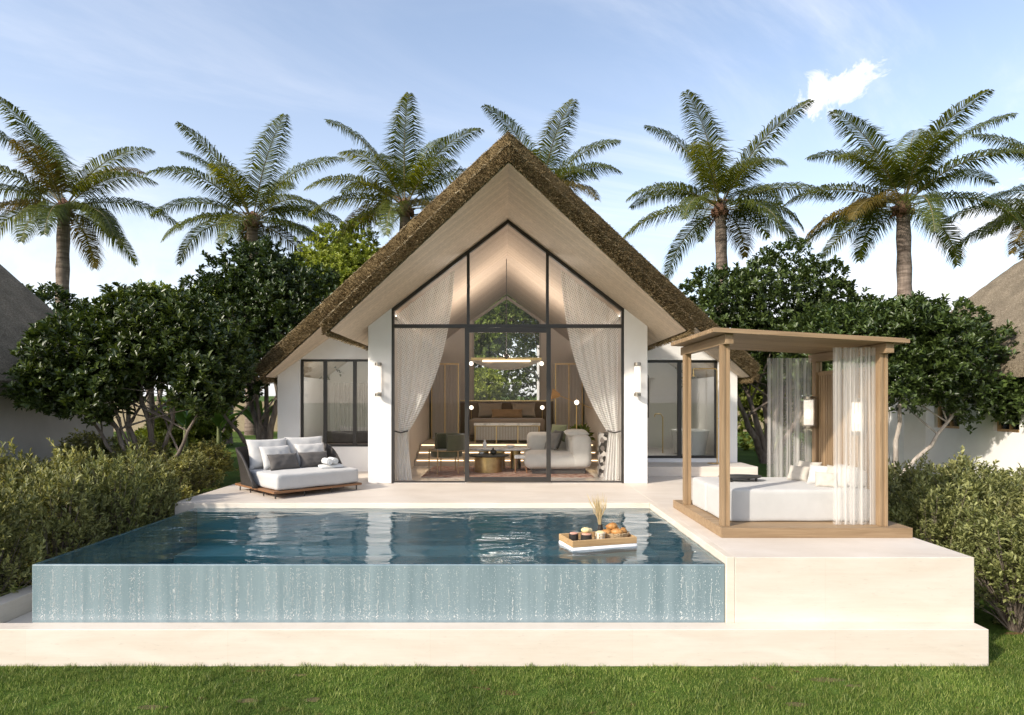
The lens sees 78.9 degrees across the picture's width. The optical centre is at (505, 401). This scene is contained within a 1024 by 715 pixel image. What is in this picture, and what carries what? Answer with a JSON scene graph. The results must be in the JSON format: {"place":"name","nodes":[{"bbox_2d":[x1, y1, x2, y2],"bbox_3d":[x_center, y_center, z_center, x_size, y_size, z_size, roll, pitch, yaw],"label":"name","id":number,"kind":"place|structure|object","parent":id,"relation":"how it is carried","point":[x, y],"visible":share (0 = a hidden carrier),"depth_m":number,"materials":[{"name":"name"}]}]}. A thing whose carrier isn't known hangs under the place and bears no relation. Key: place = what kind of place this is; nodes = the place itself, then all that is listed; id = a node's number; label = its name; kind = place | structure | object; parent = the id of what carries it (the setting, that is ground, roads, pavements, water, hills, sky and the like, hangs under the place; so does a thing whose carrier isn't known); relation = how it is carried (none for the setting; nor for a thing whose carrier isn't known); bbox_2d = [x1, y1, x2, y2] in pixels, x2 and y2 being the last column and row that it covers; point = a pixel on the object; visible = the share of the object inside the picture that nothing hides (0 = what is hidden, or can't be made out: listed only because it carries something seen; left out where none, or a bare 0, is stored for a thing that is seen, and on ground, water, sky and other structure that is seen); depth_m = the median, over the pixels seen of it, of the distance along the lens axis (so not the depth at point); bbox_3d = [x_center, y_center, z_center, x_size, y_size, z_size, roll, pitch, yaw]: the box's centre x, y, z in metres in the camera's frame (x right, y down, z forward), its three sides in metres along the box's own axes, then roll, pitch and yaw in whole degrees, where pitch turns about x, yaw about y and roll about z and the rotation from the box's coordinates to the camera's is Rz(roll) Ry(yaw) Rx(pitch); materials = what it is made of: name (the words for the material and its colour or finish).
{"place":"outdoors","nodes":[
{"label":"outdoors","id":0,"kind":"place"},
{"bbox_2d":[0,471,988,665],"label":"terrace","id":1,"kind":"structure","parent":0,"point":[857,601],"depth_m":5.84,"materials":[{"name":"stone"}]},
{"bbox_2d":[235,443,361,498],"bbox_3d":[-3.550,1.142,10.636,1.579,0.735,1.725,0,0,45],"label":"outdoor daybed","id":2,"kind":"object","parent":1,"relation":"on","point":[275,482],"visible":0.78,"depth_m":10.15,"materials":[{"name":"white fabric"}]},
{"bbox_2d":[246,438,285,468],"bbox_3d":[-4.056,0.890,10.669,0.271,0.495,0.722,0,0,44],"label":"cushion","id":3,"kind":"object","parent":2,"relation":"on","point":[255,458],"visible":0.49,"depth_m":10.47,"materials":[{"name":"grey fabric"}]},
{"bbox_2d":[259,445,289,469],"bbox_3d":[-3.880,0.950,10.577,0.252,0.384,0.560,0,0,41],"label":"cushion","id":4,"kind":"object","parent":2,"relation":"on","point":[266,451],"visible":0.45,"depth_m":10.45,"materials":[{"name":"grey fabric"}]},
{"bbox_2d":[267,453,299,470],"bbox_3d":[-3.724,1.015,10.477,0.214,0.266,0.542,0,0,41],"label":"cushion","id":5,"kind":"object","parent":2,"relation":"on","point":[283,461],"visible":0.99,"depth_m":10.40,"materials":[{"name":"grey fabric"}]},
{"bbox_2d":[284,436,321,458],"bbox_3d":[-3.584,0.880,11.172,0.720,0.495,0.274,0,0,-42],"label":"cushion","id":6,"kind":"object","parent":2,"relation":"on","point":[291,441],"visible":0.35,"depth_m":11.09,"materials":[{"name":"grey fabric"}]},
{"bbox_2d":[294,443,323,465],"bbox_3d":[-3.441,0.940,11.043,0.561,0.384,0.243,0,0,-43],"label":"cushion","id":7,"kind":"object","parent":2,"relation":"on","point":[317,447],"visible":0.42,"depth_m":10.97,"materials":[{"name":"grey fabric"}]},
{"bbox_2d":[298,451,326,467],"bbox_3d":[-3.341,1.015,10.886,0.540,0.266,0.209,0,0,-42],"label":"cushion","id":8,"kind":"object","parent":2,"relation":"on","point":[310,459],"visible":0.84,"depth_m":10.79,"materials":[{"name":"grey fabric"}]},
{"bbox_2d":[0,502,734,622],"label":"swimming pool","id":9,"kind":"structure","parent":1,"relation":"in","point":[351,569],"depth_m":6.04,"materials":[{"name":"liquid"}]},
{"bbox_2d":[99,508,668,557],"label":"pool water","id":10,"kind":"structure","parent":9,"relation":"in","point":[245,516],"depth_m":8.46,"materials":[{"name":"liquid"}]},
{"bbox_2d":[559,531,636,555],"bbox_3d":[1.020,1.559,6.870,0.770,0.164,0.401,0,0,-17],"label":"floating tray","id":11,"kind":"object","parent":10,"relation":"on","point":[580,547],"visible":0.86,"depth_m":6.70,"materials":[{"name":"brown wood"}]},
{"bbox_2d":[254,131,759,482],"bbox_3d":[0.048,-1.483,14.385,10.528,6.185,11.450,0,0,0],"label":"villa","id":12,"kind":"object","parent":1,"relation":"on","point":[531,218],"visible":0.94,"depth_m":11.48,"materials":[{"name":"white paint"}]},
{"bbox_2d":[301,359,367,445],"bbox_3d":[-3.467,0.035,13.470,1.885,1.880,0.066,0,0,0],"label":"window","id":13,"kind":"structure","parent":12,"relation":"in","point":[324,361],"depth_m":13.44,"materials":[{"name":"black metal"}]},
{"bbox_2d":[327,431,367,443],"bbox_3d":[-3.600,1.050,15.210,1.800,0.620,0.820,0,0,0],"label":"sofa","id":14,"kind":"object","parent":12,"relation":"on","point":[339,437],"visible":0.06,"depth_m":15.45,"materials":[{"name":"fabric"}]},
{"bbox_2d":[375,362,381,395],"bbox_3d":[-2.310,-0.400,11.355,0.125,0.620,0.168,0,0,0],"label":"wall lamp","id":15,"kind":"object","parent":12,"relation":"attached to","point":[378,365],"visible":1,"depth_m":11.39,"materials":[{"name":"silver metal"}]},
{"bbox_2d":[395,271,454,479],"bbox_3d":[-1.512,-0.491,11.752,1.124,3.962,0.163,0,0,0],"label":"tied curtain","id":16,"kind":"object","parent":12,"relation":"hanging from","point":[419,384],"visible":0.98,"depth_m":11.74,"materials":[{"name":"grey fabric"}]},
{"bbox_2d":[431,363,459,438],"bbox_3d":[-1.670,-0.002,17.558,0.768,2.100,0.583,0,0,0],"label":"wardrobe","id":17,"kind":"object","parent":12,"relation":"on","point":[445,402],"visible":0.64,"depth_m":17.28,"materials":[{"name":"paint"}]},
{"bbox_2d":[469,259,543,369],"bbox_3d":[0.030,-2.029,14.498,1.738,2.602,0.427,0,0,0],"label":"pendant lamp","id":18,"kind":"object","parent":12,"relation":"hanging from","point":[505,362],"visible":1,"depth_m":14.40,"materials":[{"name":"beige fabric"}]},
{"bbox_2d":[472,296,540,399],"bbox_3d":[0.050,-1.555,19.283,2.120,3.430,0.074,0,0,0],"label":"rear window","id":19,"kind":"structure","parent":12,"relation":"in","point":[512,301],"depth_m":19.25,"materials":[{"name":"beige"}]},
{"bbox_2d":[460,400,553,438],"bbox_3d":[0.050,0.508,17.240,2.940,1.080,2.130,0,0,0],"label":"bed","id":20,"kind":"object","parent":12,"relation":"on","point":[506,404],"visible":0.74,"depth_m":18.16,"materials":[{"name":"brown wood"}]},
{"bbox_2d":[478,403,501,416],"bbox_3d":[-0.430,0.248,17.980,0.700,0.413,0.244,0,0,0],"label":"pillow","id":21,"kind":"object","parent":20,"relation":"on","point":[485,410],"visible":0.79,"depth_m":17.92,"materials":[{"name":"beige fabric"}]},
{"bbox_2d":[491,409,521,417],"bbox_3d":[0.050,0.348,17.749,0.900,0.256,0.184,0,0,0],"label":"pillow","id":22,"kind":"object","parent":20,"relation":"on","point":[506,413],"visible":1,"depth_m":17.69,"materials":[{"name":"brown fabric"}]},
{"bbox_2d":[511,403,535,416],"bbox_3d":[0.530,0.248,17.982,0.700,0.413,0.246,0,0,0],"label":"pillow","id":23,"kind":"object","parent":20,"relation":"on","point":[528,409],"visible":0.84,"depth_m":17.91,"materials":[{"name":"beige fabric"}]},
{"bbox_2d":[474,423,539,442],"bbox_3d":[0.050,0.798,15.750,1.660,0.500,0.400,0,0,0],"label":"console","id":24,"kind":"object","parent":12,"relation":"on","point":[496,432],"visible":0.91,"depth_m":15.58,"materials":[{"name":"wood"}]},
{"bbox_2d":[422,466,593,476],"bbox_3d":[0.050,1.490,13.250,3.400,0.013,2.000,0,0,0],"label":"rug","id":25,"kind":"object","parent":12,"relation":"on","point":[447,471],"visible":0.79,"depth_m":12.79,"materials":[{"name":"fabric"}]},
{"bbox_2d":[428,433,464,473],"bbox_3d":[-1.213,1.077,13.003,0.762,0.815,0.780,0,0,-25],"label":"armchair","id":26,"kind":"object","parent":25,"relation":"on","point":[449,445],"visible":0.98,"depth_m":12.79,"materials":[{"name":"green fabric"}]},
{"bbox_2d":[469,453,508,472],"bbox_3d":[-0.350,1.304,13.150,0.860,0.360,0.860,0,0,0],"label":"coffee table","id":27,"kind":"object","parent":25,"relation":"on","point":[487,463],"visible":0.96,"depth_m":12.91,"materials":[{"name":"gold metal"}]},
{"bbox_2d":[469,447,530,468],"bbox_3d":[-0.120,1.254,13.700,1.400,0.460,0.770,0,0,0],"label":"coffee table","id":28,"kind":"object","parent":25,"relation":"on","point":[515,451],"visible":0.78,"depth_m":13.64,"materials":[{"name":"brown stone"}]},
{"bbox_2d":[523,432,591,473],"bbox_3d":[1.081,1.083,13.551,1.385,0.802,1.904,0,0,0],"label":"sofa","id":29,"kind":"object","parent":25,"relation":"on","point":[571,455],"visible":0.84,"depth_m":12.66,"materials":[{"name":"beige fabric"}]},
{"bbox_2d":[392,220,623,482],"bbox_3d":[0.050,-0.920,11.497,4.280,4.860,0.096,0,0,0],"label":"gable window","id":30,"kind":"structure","parent":12,"relation":"in","point":[467,254],"depth_m":11.46,"materials":[{"name":"black metal"}]},
{"bbox_2d":[465,328,550,481],"bbox_3d":[0.050,0.065,11.440,1.580,2.830,0.110,0,0,0],"label":"sliding door","id":31,"kind":"structure","parent":12,"relation":"in","point":[467,330],"depth_m":11.42,"materials":[{"name":"black metal"}]},
{"bbox_2d":[554,363,582,429],"bbox_3d":[1.770,-0.002,17.558,0.768,2.100,0.583,0,0,0],"label":"wardrobe","id":32,"kind":"object","parent":12,"relation":"on","point":[568,383],"visible":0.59,"depth_m":17.28,"materials":[{"name":"paint"}]},
{"bbox_2d":[561,271,620,479],"bbox_3d":[1.612,-0.491,11.752,1.124,3.962,0.163,0,0,0],"label":"tied curtain","id":33,"kind":"object","parent":12,"relation":"hanging from","point":[601,390],"visible":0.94,"depth_m":11.74,"materials":[{"name":"grey fabric"}]},
{"bbox_2d":[598,432,608,476],"bbox_3d":[1.950,1.057,12.350,0.200,0.880,0.200,0,0,0],"label":"pedestal","id":34,"kind":"object","parent":12,"relation":"on","point":[602,442],"visible":0.74,"depth_m":12.25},
{"bbox_2d":[654,413,708,454],"bbox_3d":[4.288,0.759,14.520,0.986,0.942,1.277,0,0,-32],"label":"bathtub","id":35,"kind":"object","parent":12,"relation":"on","point":[699,438],"visible":0.68,"depth_m":13.96,"materials":[{"name":"white ceramic"}]},
{"bbox_2d":[647,360,716,457],"bbox_3d":[3.603,0.170,13.470,1.955,2.110,0.066,0,0,0],"label":"glass door","id":36,"kind":"structure","parent":12,"relation":"in","point":[679,363],"depth_m":13.44,"materials":[{"name":"black metal"}]},
{"bbox_2d":[647,462,757,476],"bbox_3d":[3.845,1.409,12.923,2.430,0.199,0.946,0,0,0],"label":"entrance step","id":37,"kind":"object","parent":1,"relation":"on","point":[675,469],"visible":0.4,"depth_m":12.45,"materials":[{"name":"stone"}]},
{"bbox_2d":[691,368,718,463],"bbox_3d":[4.240,0.305,13.120,0.660,2.011,0.300,0,0,0],"label":"outdoor shower","id":38,"kind":"object","parent":37,"relation":"on","point":[717,418],"visible":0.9,"depth_m":13.11,"materials":[{"name":"gold metal"}]},
{"bbox_2d":[671,327,912,537],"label":"garden pavilion","id":39,"kind":"structure","parent":1,"relation":"on","point":[830,388],"depth_m":7.19,"materials":[{"name":"brown wood"}]},
{"bbox_2d":[692,477,805,511],"bbox_3d":[3.400,1.210,8.138,1.748,0.384,0.592,0,0,0],"label":"day bed mattress","id":40,"kind":"object","parent":39,"relation":"on","point":[699,494],"visible":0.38,"depth_m":8.04,"materials":[{"name":"white fabric"}]},
{"bbox_2d":[718,474,761,481],"bbox_3d":[3.020,0.989,8.000,0.570,0.065,0.353,0,0,-8],"label":"bed tray","id":41,"kind":"object","parent":40,"relation":"on","point":[744,476],"visible":0.74,"depth_m":7.97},
{"bbox_2d":[787,465,809,481],"bbox_3d":[3.801,0.935,8.051,0.154,0.195,0.282,0,0,-37],"label":"pillow","id":42,"kind":"object","parent":40,"relation":"on","point":[798,473],"visible":0.94,"depth_m":8.00,"materials":[{"name":"beige fabric"}]},
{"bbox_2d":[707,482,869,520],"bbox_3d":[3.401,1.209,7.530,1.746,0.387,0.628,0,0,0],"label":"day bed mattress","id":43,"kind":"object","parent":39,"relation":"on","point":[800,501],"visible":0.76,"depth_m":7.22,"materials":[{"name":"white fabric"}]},
{"bbox_2d":[807,464,827,483],"bbox_3d":[3.880,0.910,7.640,0.172,0.247,0.320,0,0,-40],"label":"pillow","id":44,"kind":"object","parent":43,"relation":"on","point":[813,469],"visible":0.47,"depth_m":7.66,"materials":[{"name":"white fabric"}]},
{"bbox_2d":[815,472,837,487],"bbox_3d":[3.840,0.940,7.440,0.250,0.178,0.140,0,0,30],"label":"pillow","id":45,"kind":"object","parent":43,"relation":"on","point":[823,479],"visible":0.95,"depth_m":7.41,"materials":[{"name":"beige fabric"}]},
{"bbox_2d":[827,465,848,487],"bbox_3d":[3.978,0.905,7.469,0.146,0.260,0.301,0,0,-27],"label":"pillow","id":46,"kind":"object","parent":43,"relation":"on","point":[841,471],"visible":0.57,"depth_m":7.39,"materials":[{"name":"beige fabric"}]},
{"bbox_2d":[834,464,866,487],"bbox_3d":[4.130,0.898,7.500,0.244,0.242,0.480,0,0,0],"label":"bolster","id":47,"kind":"object","parent":43,"relation":"on","point":[855,477],"visible":0.58,"depth_m":7.27,"materials":[{"name":"white fabric"}]},
{"bbox_2d":[769,358,807,476],"bbox_3d":[3.884,0.285,8.501,0.597,1.750,0.065,0,0,0],"label":"sheer curtain","id":48,"kind":"object","parent":39,"relation":"hanging from","point":[797,439],"visible":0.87,"depth_m":8.48,"materials":[{"name":"fabric"}]},
{"bbox_2d":[803,396,816,428],"bbox_3d":[4.115,0.150,8.400,0.168,0.440,0.125,0,0,0],"label":"wall lamp","id":49,"kind":"object","parent":39,"relation":"attached to","point":[814,413],"visible":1,"depth_m":8.37,"materials":[{"name":"silver metal"}]},
{"bbox_2d":[835,347,872,524],"bbox_3d":[3.962,0.393,7.061,0.476,2.005,0.078,0,0,0],"label":"sheer curtain","id":50,"kind":"object","parent":39,"relation":"hanging from","point":[861,442],"visible":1,"depth_m":7.07,"materials":[{"name":"fabric"}]},
{"bbox_2d":[851,398,866,435],"bbox_3d":[4.148,0.180,7.300,0.168,0.440,0.125,0,0,0],"label":"wall lamp","id":51,"kind":"object","parent":39,"relation":"attached to","point":[864,417],"visible":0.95,"depth_m":7.27,"materials":[{"name":"silver metal"}]},
{"bbox_2d":[0,396,1023,714],"bbox_3d":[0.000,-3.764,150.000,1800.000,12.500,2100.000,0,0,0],"label":"lawn","id":52,"kind":"structure","parent":0,"point":[984,618],"depth_m":5.41,"materials":[{"name":"plant"}]},
{"bbox_2d":[0,468,45,596],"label":"hedge shrub","id":53,"kind":"object","parent":52,"relation":"on","point":[12,535],"visible":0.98,"depth_m":6.92,"materials":[{"name":"green plant"}]},
{"bbox_2d":[0,437,64,586],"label":"hedge shrub","id":54,"kind":"object","parent":52,"relation":"on","point":[7,466],"visible":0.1,"depth_m":8.39,"materials":[{"name":"green plant"}]},
{"bbox_2d":[0,264,113,469],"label":"thatched hut","id":55,"kind":"object","parent":52,"relation":"on","point":[22,306],"visible":0.22,"depth_m":12.75,"materials":[{"name":"paint"}]},
{"bbox_2d":[5,450,114,588],"bbox_3d":[-5.525,1.549,7.697,1.144,1.899,1.323,0,0,31],"label":"hedge shrub","id":56,"kind":"object","parent":52,"relation":"on","point":[63,515],"visible":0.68,"depth_m":7.59,"materials":[{"name":"green plant"}]},
{"bbox_2d":[42,438,118,551],"bbox_3d":[-6.515,1.499,9.520,1.332,1.973,1.409,0,0,-25],"label":"hedge shrub","id":57,"kind":"object","parent":52,"relation":"on","point":[76,456],"visible":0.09,"depth_m":9.29,"materials":[{"name":"green plant"}]},
{"bbox_2d":[48,428,125,463],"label":"hedge shrub","id":58,"kind":"object","parent":52,"relation":"on","point":[90,439],"visible":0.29,"depth_m":11.95,"materials":[{"name":"green plant"}]},
{"bbox_2d":[22,281,155,355],"bbox_3d":[-14.202,-0.993,20.080,5.975,5.687,3.780,0,0,0],"label":"broadleaf tree","id":59,"kind":"object","parent":52,"relation":"on","point":[42,294],"visible":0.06,"depth_m":19.57,"materials":[{"name":"green plant"}]},
{"bbox_2d":[0,96,179,310],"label":"palm tree","id":60,"kind":"object","parent":52,"relation":"on","point":[63,210],"visible":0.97,"depth_m":29.67,"materials":[{"name":"green plant"}]},
{"bbox_2d":[76,441,161,547],"bbox_3d":[-5.361,1.525,8.479,1.186,2.010,1.181,0,0,21],"label":"hedge shrub","id":61,"kind":"object","parent":52,"relation":"on","point":[122,515],"visible":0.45,"depth_m":8.40,"materials":[{"name":"green plant"}]},
{"bbox_2d":[0,282,260,464],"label":"broadleaf tree","id":62,"kind":"object","parent":52,"relation":"on","point":[201,361],"visible":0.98,"depth_m":11.25,"materials":[{"name":"green plant"}]},
{"bbox_2d":[107,434,175,474],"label":"hedge shrub","id":63,"kind":"object","parent":52,"relation":"on","point":[157,445],"visible":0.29,"depth_m":11.79,"materials":[{"name":"green plant"}]},
{"bbox_2d":[107,441,192,524],"bbox_3d":[-5.332,1.569,9.302,1.075,1.966,1.063,0,0,17],"label":"hedge shrub","id":64,"kind":"object","parent":52,"relation":"on","point":[160,483],"visible":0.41,"depth_m":9.26,"materials":[{"name":"green plant"}]},
{"bbox_2d":[135,278,176,438],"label":"leafy tree","id":65,"kind":"object","parent":52,"relation":"on","point":[164,286],"visible":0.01,"depth_m":26.82,"materials":[{"name":"green plant"}]},
{"bbox_2d":[155,396,194,450],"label":"palm tree","id":66,"kind":"object","parent":52,"relation":"on","point":[183,419],"visible":0.52,"depth_m":20.83,"materials":[{"name":"green plant"}]},
{"bbox_2d":[159,485,199,515],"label":"hedge shrub","id":67,"kind":"object","parent":52,"relation":"on","point":[187,495],"visible":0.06,"depth_m":10.23,"materials":[{"name":"green plant"}]},
{"bbox_2d":[134,398,238,448],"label":"leafy tree","id":68,"kind":"object","parent":52,"relation":"on","point":[203,428],"visible":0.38,"depth_m":22.44,"materials":[{"name":"green plant"}]},
{"bbox_2d":[153,449,223,495],"bbox_3d":[-5.786,1.384,11.069,1.231,1.067,1.212,0,0,39],"label":"hedge shrub","id":69,"kind":"object","parent":52,"relation":"on","point":[194,476],"visible":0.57,"depth_m":10.97,"materials":[{"name":"green plant"}]},
{"bbox_2d":[176,436,238,486],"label":"hedge shrub","id":70,"kind":"object","parent":52,"relation":"on","point":[214,454],"visible":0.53,"depth_m":12.12,"materials":[{"name":"green plant"}]},
{"bbox_2d":[185,410,242,446],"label":"palm tree","id":71,"kind":"object","parent":52,"relation":"on","point":[217,419],"visible":0.33,"depth_m":19.90,"materials":[{"name":"green plant"}]},
{"bbox_2d":[141,113,353,434],"bbox_3d":[-12.621,-5.526,31.181,9.795,14.806,9.070,0,0,0],"label":"palm tree","id":72,"kind":"object","parent":52,"relation":"on","point":[252,227],"visible":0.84,"depth_m":30.31,"materials":[{"name":"green plant"}]},
{"bbox_2d":[227,399,273,424],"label":"banana plant","id":73,"kind":"object","parent":52,"relation":"on","point":[246,413],"visible":0.23,"depth_m":19.30,"materials":[{"name":"green plant"}]},
{"bbox_2d":[178,233,341,445],"bbox_3d":[-6.660,-1.370,17.176,5.466,6.454,3.413,0,0,0],"label":"broadleaf tree","id":74,"kind":"object","parent":52,"relation":"on","point":[261,293],"visible":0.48,"depth_m":16.69,"materials":[{"name":"green plant"}]},
{"bbox_2d":[293,217,380,313],"bbox_3d":[-8.026,-3.472,30.217,7.475,10.720,6.093,0,0,0],"label":"leafy tree","id":75,"kind":"object","parent":52,"relation":"on","point":[345,259],"visible":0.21,"depth_m":28.66,"materials":[{"name":"green plant"}]},
{"bbox_2d":[303,92,484,244],"bbox_3d":[-4.520,-6.242,30.835,9.397,16.240,8.892,0,0,0],"label":"palm tree","id":76,"kind":"object","parent":52,"relation":"on","point":[410,183],"visible":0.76,"depth_m":29.59,"materials":[{"name":"green plant"}]},
{"bbox_2d":[114,401,811,430],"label":"boundary wall","id":77,"kind":"structure","parent":52,"relation":"on","point":[241,421],"depth_m":34.00,"materials":[{"name":"paint"}]},
{"bbox_2d":[474,367,509,399],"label":"leafy tree","id":78,"kind":"object","parent":52,"relation":"on","point":[489,385],"visible":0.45,"depth_m":28.27,"materials":[{"name":"green plant"}]},
{"bbox_2d":[474,295,536,399],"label":"leafy tree","id":79,"kind":"object","parent":52,"relation":"on","point":[486,345],"visible":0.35,"depth_m":30.93,"materials":[{"name":"green plant"}]},
{"bbox_2d":[492,301,538,381],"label":"birch tree","id":80,"kind":"object","parent":52,"relation":"on","point":[516,338],"visible":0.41,"depth_m":20.96,"materials":[{"name":"green plant"}]},
{"bbox_2d":[505,307,538,399],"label":"leafy tree","id":81,"kind":"object","parent":52,"relation":"on","point":[532,384],"visible":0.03,"depth_m":32.62,"materials":[{"name":"green plant"}]},
{"bbox_2d":[481,98,622,343],"bbox_3d":[1.781,-6.454,33.024,8.710,16.622,8.967,0,0,0],"label":"palm tree","id":82,"kind":"object","parent":52,"relation":"on","point":[567,178],"visible":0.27,"depth_m":31.41,"materials":[{"name":"green plant"}]},
{"bbox_2d":[623,89,835,310],"bbox_3d":[10.400,-5.949,30.251,8.981,15.672,9.644,0,0,-31],"label":"palm tree","id":83,"kind":"object","parent":52,"relation":"on","point":[718,182],"visible":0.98,"depth_m":29.34,"materials":[{"name":"green plant"}]},
{"bbox_2d":[737,361,811,450],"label":"leafy tree","id":84,"kind":"object","parent":52,"relation":"on","point":[757,400],"visible":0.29,"depth_m":21.41,"materials":[{"name":"green plant"}]},
{"bbox_2d":[675,236,878,463],"bbox_3d":[7.412,-1.341,17.018,5.966,6.431,3.156,0,0,0],"label":"broadleaf tree","id":85,"kind":"object","parent":52,"relation":"on","point":[742,311],"visible":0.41,"depth_m":16.51,"materials":[{"name":"green plant"}]},
{"bbox_2d":[776,290,1023,475],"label":"broadleaf tree","id":86,"kind":"object","parent":52,"relation":"on","point":[929,364],"visible":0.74,"depth_m":11.85,"materials":[{"name":"green plant"}]},
{"bbox_2d":[783,89,1023,297],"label":"palm tree","id":87,"kind":"object","parent":52,"relation":"on","point":[867,209],"visible":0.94,"depth_m":26.39,"materials":[{"name":"green plant"}]},
{"bbox_2d":[888,379,925,470],"bbox_3d":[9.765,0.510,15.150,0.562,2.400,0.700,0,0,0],"label":"boundary wall","id":88,"kind":"structure","parent":52,"relation":"on","point":[912,441],"depth_m":14.80,"materials":[{"name":"paint"}]},
{"bbox_2d":[888,471,928,529],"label":"hedge shrub","id":89,"kind":"object","parent":52,"relation":"on","point":[896,495],"visible":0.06,"depth_m":8.42,"materials":[{"name":"green plant"}]},
{"bbox_2d":[888,450,947,507],"bbox_3d":[6.225,1.632,9.550,1.492,1.795,1.499,0,0,19],"label":"hedge shrub","id":90,"kind":"object","parent":52,"relation":"on","point":[907,476],"visible":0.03,"depth_m":9.42,"materials":[{"name":"green plant"}]},
{"bbox_2d":[888,467,993,580],"bbox_3d":[5.276,1.675,7.659,1.257,1.708,1.262,0,0,23],"label":"hedge shrub","id":91,"kind":"object","parent":52,"relation":"on","point":[917,514],"visible":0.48,"depth_m":7.56,"materials":[{"name":"green plant"}]},
{"bbox_2d":[914,445,1010,549],"bbox_3d":[7.303,1.588,9.873,1.463,1.724,1.548,0,0,6],"label":"hedge shrub","id":92,"kind":"object","parent":52,"relation":"on","point":[955,464],"visible":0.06,"depth_m":9.95,"materials":[{"name":"green plant"}]},
{"bbox_2d":[906,454,1023,588],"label":"hedge shrub","id":93,"kind":"object","parent":52,"relation":"on","point":[1005,496],"visible":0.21,"depth_m":8.21,"materials":[{"name":"green plant"}]},
{"bbox_2d":[926,259,1023,477],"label":"thatched hut","id":94,"kind":"object","parent":52,"relation":"on","point":[1000,297],"visible":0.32,"depth_m":13.24,"materials":[{"name":"white paint"}]},
{"bbox_2d":[938,401,958,428],"bbox_3d":[10.120,0.185,14.100,0.080,0.850,0.800,0,0,0],"label":"window","id":95,"kind":"structure","parent":94,"relation":"in","point":[952,424],"depth_m":14.29,"materials":[{"name":"brown wood"}]},
{"bbox_2d":[997,400,1018,431],"bbox_3d":[10.120,0.235,12.425,0.080,0.750,0.650,0,0,0],"label":"window","id":96,"kind":"structure","parent":94,"relation":"in","point":[1005,427],"depth_m":12.52,"materials":[{"name":"brown wood"}]},
{"bbox_2d":[935,505,1023,632],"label":"hedge shrub","id":97,"kind":"object","parent":52,"relation":"on","point":[1004,573],"visible":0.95,"depth_m":6.68,"materials":[{"name":"green plant"}]},
{"bbox_2d":[940,133,1023,259],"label":"palm tree","id":98,"kind":"object","parent":52,"relation":"on","point":[996,224],"visible":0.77,"depth_m":28.07,"materials":[{"name":"green plant"}]},
{"bbox_2d":[984,462,1023,509],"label":"hedge shrub","id":99,"kind":"object","parent":52,"relation":"on","point":[1022,474],"visible":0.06,"depth_m":8.61,"materials":[{"name":"green plant"}]},
{"bbox_2d":[992,479,1023,550],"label":"hedge shrub","id":100,"kind":"object","parent":52,"relation":"on","point":[1014,511],"visible":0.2,"depth_m":7.26,"materials":[{"name":"green plant"}]},
{"bbox_2d":[0,0,1023,395],"label":"sky","id":101,"kind":"structure","parent":0,"point":[99,77],"materials":[{"name":"blue"}]},
{"bbox_3d":[1.068,1.457,6.989,0.064,0.150,0.064,0,0,0],"label":"vase","id":102,"kind":"object","parent":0,"visible":0},
{"bbox_2d":[587,495,606,524],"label":"dried grass","id":103,"kind":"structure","parent":102,"relation":"in","point":[598,510],"depth_m":6.98,"materials":[{"name":"plant"}]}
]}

